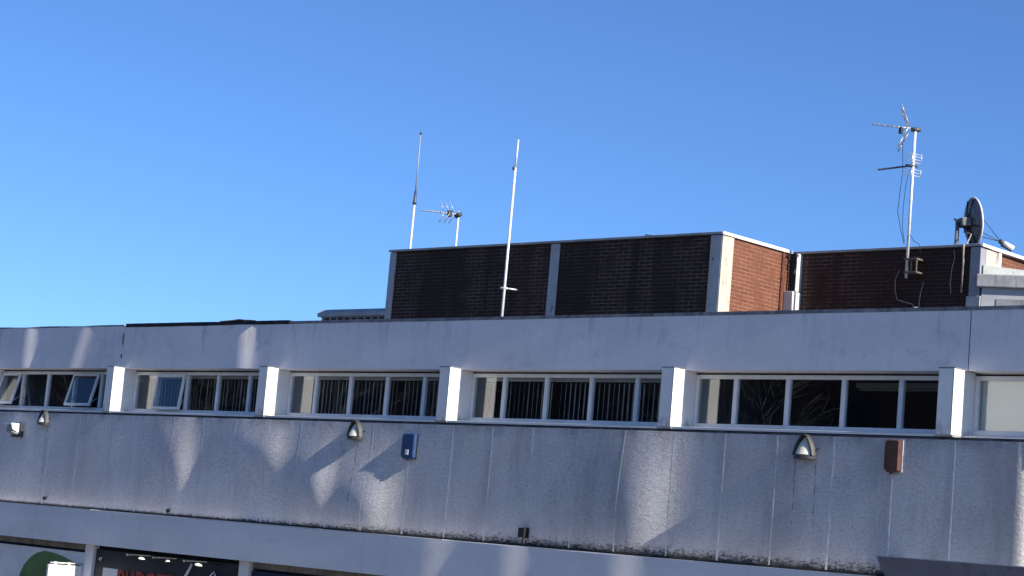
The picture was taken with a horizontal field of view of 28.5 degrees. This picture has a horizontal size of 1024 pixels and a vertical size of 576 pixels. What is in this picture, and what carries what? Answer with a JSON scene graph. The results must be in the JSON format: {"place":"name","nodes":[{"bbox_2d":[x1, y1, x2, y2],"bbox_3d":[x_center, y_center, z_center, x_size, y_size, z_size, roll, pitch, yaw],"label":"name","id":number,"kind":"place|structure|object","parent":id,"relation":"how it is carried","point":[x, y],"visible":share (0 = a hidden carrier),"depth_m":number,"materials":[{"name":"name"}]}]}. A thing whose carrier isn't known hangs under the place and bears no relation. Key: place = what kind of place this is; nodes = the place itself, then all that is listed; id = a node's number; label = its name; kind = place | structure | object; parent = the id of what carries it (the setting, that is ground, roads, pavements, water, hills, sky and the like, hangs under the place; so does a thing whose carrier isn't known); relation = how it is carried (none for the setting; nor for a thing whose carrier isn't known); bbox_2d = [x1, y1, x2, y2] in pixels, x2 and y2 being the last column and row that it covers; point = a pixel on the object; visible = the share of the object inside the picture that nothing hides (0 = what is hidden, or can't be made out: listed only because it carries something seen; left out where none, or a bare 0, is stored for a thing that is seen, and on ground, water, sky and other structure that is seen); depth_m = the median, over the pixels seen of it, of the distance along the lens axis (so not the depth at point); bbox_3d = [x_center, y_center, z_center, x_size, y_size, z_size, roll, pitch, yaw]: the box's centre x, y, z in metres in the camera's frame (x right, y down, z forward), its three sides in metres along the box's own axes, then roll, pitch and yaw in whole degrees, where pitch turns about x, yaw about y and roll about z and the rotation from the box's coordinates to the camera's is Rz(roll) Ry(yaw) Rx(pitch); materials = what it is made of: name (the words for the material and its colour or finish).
{"place":"outdoors","nodes":[
{"label":"outdoors","id":0,"kind":"place"},
{"bbox_2d":[0,0,1023,327],"label":"sky","id":1,"kind":"structure","parent":0,"point":[162,161],"materials":[{"name":"blue"}]},
{"label":"ground","id":2,"kind":"structure","parent":0,"visible":0},
{"bbox_2d":[0,305,1023,575],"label":"office building","id":3,"kind":"structure","parent":2,"relation":"on","point":[706,475],"depth_m":29.16,"materials":[{"name":"grey concrete"}]},
{"bbox_2d":[4,422,23,436],"bbox_3d":[-9.217,2.616,37.289,0.310,0.260,0.240,-2,-10,43],"label":"floodlight","id":4,"kind":"object","parent":3,"relation":"attached to","point":[15,429],"visible":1,"depth_m":37.24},
{"bbox_2d":[0,543,84,575],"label":"shop sign","id":5,"kind":"object","parent":3,"relation":"attached to","point":[18,560],"visible":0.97,"depth_m":36.31,"materials":[{"name":"white plastic"}]},
{"bbox_2d":[37,410,49,424],"bbox_3d":[-8.551,2.356,36.790,0.310,0.275,0.150,-2,-10,43],"label":"wall light","id":6,"kind":"object","parent":3,"relation":"attached to","point":[43,418],"visible":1,"depth_m":36.75,"materials":[{"name":"grey metal"}]},
{"bbox_2d":[0,370,106,412],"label":"window","id":7,"kind":"structure","parent":3,"relation":"in","point":[76,373],"depth_m":37.50,"materials":[{"name":"white plastic"}]},
{"bbox_2d":[46,561,82,575],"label":"blade sign","id":8,"kind":"object","parent":3,"relation":"attached to","point":[54,569],"visible":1,"depth_m":34.85,"materials":[{"name":"metal"}]},
{"bbox_2d":[94,549,238,575],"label":"shop sign","id":9,"kind":"object","parent":3,"relation":"attached to","point":[112,563],"visible":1,"depth_m":33.89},
{"bbox_2d":[125,554,159,559],"bbox_3d":[-6.138,4.476,33.522,0.109,0.081,0.718,-2,-10,43],"label":"sign lamp","id":10,"kind":"object","parent":9,"relation":"attached to","point":[141,558],"visible":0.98,"depth_m":33.45,"materials":[{"name":"grey metal"}]},
{"bbox_2d":[151,556,185,561],"bbox_3d":[-5.621,4.458,33.036,0.077,0.081,0.718,-2,-10,43],"label":"sign lamp","id":11,"kind":"object","parent":9,"relation":"attached to","point":[152,557],"visible":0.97,"depth_m":32.97,"materials":[{"name":"grey metal"}]},
{"bbox_2d":[181,560,216,565],"bbox_3d":[-5.031,4.439,32.481,0.122,0.085,0.718,-2,-10,43],"label":"sign lamp","id":12,"kind":"object","parent":9,"relation":"attached to","point":[196,564],"visible":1,"depth_m":32.43,"materials":[{"name":"grey metal"}]},
{"bbox_2d":[110,370,258,416],"bbox_3d":[-5.417,1.788,34.426,3.986,0.817,0.555,-2,-10,43],"label":"window","id":13,"kind":"structure","parent":3,"relation":"in","point":[186,374],"depth_m":34.86,"materials":[{"name":"white plastic"}]},
{"bbox_2d":[148,376,258,411],"bbox_3d":[-5.118,1.842,34.745,3.814,0.645,0.055,-2,-10,43],"label":"vertical blind","id":14,"kind":"object","parent":3,"relation":"attached to","point":[223,377],"visible":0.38,"depth_m":34.79,"materials":[{"name":"fabric"}]},
{"bbox_2d":[251,571,294,575],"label":"shop sign","id":15,"kind":"object","parent":3,"relation":"attached to","point":[255,573],"visible":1,"depth_m":31.88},
{"bbox_2d":[317,308,384,319],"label":"roof housing","id":16,"kind":"object","parent":3,"relation":"on","point":[355,314],"visible":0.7,"depth_m":46.61,"materials":[{"name":"metal"}]},
{"bbox_2d":[264,371,439,421],"bbox_3d":[-2.358,1.681,31.549,3.966,0.817,0.555,-2,-10,43],"label":"window","id":17,"kind":"structure","parent":3,"relation":"in","point":[318,374],"depth_m":31.79,"materials":[{"name":"white plastic"}]},
{"bbox_2d":[346,420,364,439],"bbox_3d":[-2.411,2.178,31.002,0.331,0.298,0.159,-2,-10,43],"label":"wall light","id":18,"kind":"object","parent":3,"relation":"attached to","point":[355,431],"visible":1,"depth_m":30.96,"materials":[{"name":"grey metal"}]},
{"bbox_2d":[304,377,438,415],"bbox_3d":[-2.057,1.735,31.867,3.790,0.645,0.057,-2,-10,43],"label":"vertical blind","id":19,"kind":"object","parent":3,"relation":"attached to","point":[374,378],"visible":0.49,"depth_m":32.06,"materials":[{"name":"fabric"}]},
{"bbox_2d":[401,433,418,459],"bbox_3d":[-1.539,2.377,30.183,0.303,0.403,0.076,-2,-10,43],"label":"alarm box","id":20,"kind":"object","parent":3,"relation":"attached to","point":[409,448],"visible":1,"depth_m":30.13,"materials":[{"name":"blue plastic"}]},
{"bbox_2d":[409,132,421,248],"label":"whip aerial","id":21,"kind":"object","parent":3,"relation":"on","point":[414,203],"visible":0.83,"depth_m":48.65,"materials":[{"name":"metal"}]},
{"bbox_2d":[420,201,461,245],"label":"tv aerial","id":22,"kind":"object","parent":3,"relation":"on","point":[449,213],"visible":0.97,"depth_m":48.95,"materials":[{"name":"metal"}]},
{"bbox_2d":[500,139,518,316],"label":"tall pole","id":23,"kind":"object","parent":3,"relation":"on","point":[504,288],"visible":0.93,"depth_m":43.10,"materials":[{"name":"metal"}]},
{"bbox_2d":[518,527,534,544],"bbox_3d":[0.212,3.480,28.265,0.280,0.238,0.100,-2,-10,43],"label":"security camera","id":24,"kind":"object","parent":3,"relation":"attached to","point":[523,533],"visible":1,"depth_m":28.29,"materials":[{"name":"black plastic"}]},
{"bbox_2d":[446,372,661,428],"bbox_3d":[0.712,1.574,28.663,4.016,0.817,0.555,-2,-10,43],"label":"window","id":25,"kind":"structure","parent":3,"relation":"in","point":[635,423],"depth_m":28.83,"materials":[{"name":"white plastic"}]},
{"bbox_2d":[486,378,660,421],"bbox_3d":[1.012,1.628,28.981,3.842,0.645,0.063,-2,-10,43],"label":"vertical blind","id":26,"kind":"object","parent":3,"relation":"attached to","point":[577,380],"visible":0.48,"depth_m":28.92,"materials":[{"name":"fabric"}]},
{"bbox_2d":[384,231,1023,318],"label":"rooftop block","id":27,"kind":"structure","parent":3,"relation":"on","point":[721,271],"depth_m":40.71,"materials":[{"name":"brick"}]},
{"bbox_2d":[872,104,923,277],"bbox_3d":[7.575,-1.860,39.423,1.101,3.374,0.818,2,-8,24],"label":"aerial mast","id":28,"kind":"object","parent":27,"relation":"attached to","point":[912,165],"visible":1,"depth_m":39.31,"materials":[{"name":"metal"}]},
{"bbox_2d":[954,197,1014,251],"bbox_3d":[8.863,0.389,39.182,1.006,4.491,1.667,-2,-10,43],"label":"satellite dish","id":29,"kind":"object","parent":27,"relation":"on","point":[971,222],"visible":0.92,"depth_m":39.52,"materials":[{"name":"grey paint"}]},
{"bbox_2d":[996,299,1023,305],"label":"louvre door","id":30,"kind":"structure","parent":27,"relation":"in","point":[999,302],"depth_m":37.93,"materials":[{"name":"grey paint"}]},
{"bbox_2d":[792,434,818,459],"bbox_3d":[3.674,1.985,25.273,0.347,0.315,0.165,-2,-10,43],"label":"wall light","id":31,"kind":"object","parent":3,"relation":"attached to","point":[804,448],"visible":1,"depth_m":25.24,"materials":[{"name":"grey metal"}]},
{"bbox_2d":[672,373,938,436],"bbox_3d":[3.811,1.466,25.749,4.046,0.817,0.555,-2,-10,43],"label":"window","id":32,"kind":"structure","parent":3,"relation":"in","point":[902,378],"depth_m":25.86,"materials":[{"name":"white plastic"}]},
{"bbox_2d":[884,439,903,473],"bbox_3d":[4.620,2.044,24.421,0.233,0.418,0.070,-2,-10,43],"label":"alarm box","id":33,"kind":"object","parent":3,"relation":"attached to","point":[893,457],"visible":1,"depth_m":24.38,"materials":[{"name":"brown plastic"}]},
{"bbox_2d":[856,383,937,391],"bbox_3d":[5.358,1.347,27.260,1.600,0.108,0.120,-2,-10,43],"label":"strip light","id":34,"kind":"object","parent":3,"relation":"attached to","point":[921,387],"visible":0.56,"depth_m":27.34,"materials":[{"name":"black"}]},
{"bbox_2d":[875,555,1023,575],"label":"entrance canopy","id":35,"kind":"object","parent":3,"relation":"attached to","point":[896,566],"visible":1,"depth_m":23.17,"materials":[{"name":"grey paint"}]},
{"bbox_2d":[962,374,1023,438],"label":"window","id":36,"kind":"structure","parent":3,"relation":"in","point":[979,378],"depth_m":24.19,"materials":[{"name":"white plastic"}]},
{"bbox_2d":[980,381,1023,431],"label":"roller blind","id":37,"kind":"object","parent":3,"relation":"attached to","point":[1002,406],"visible":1,"depth_m":24.18,"materials":[{"name":"white fabric"}]}
]}

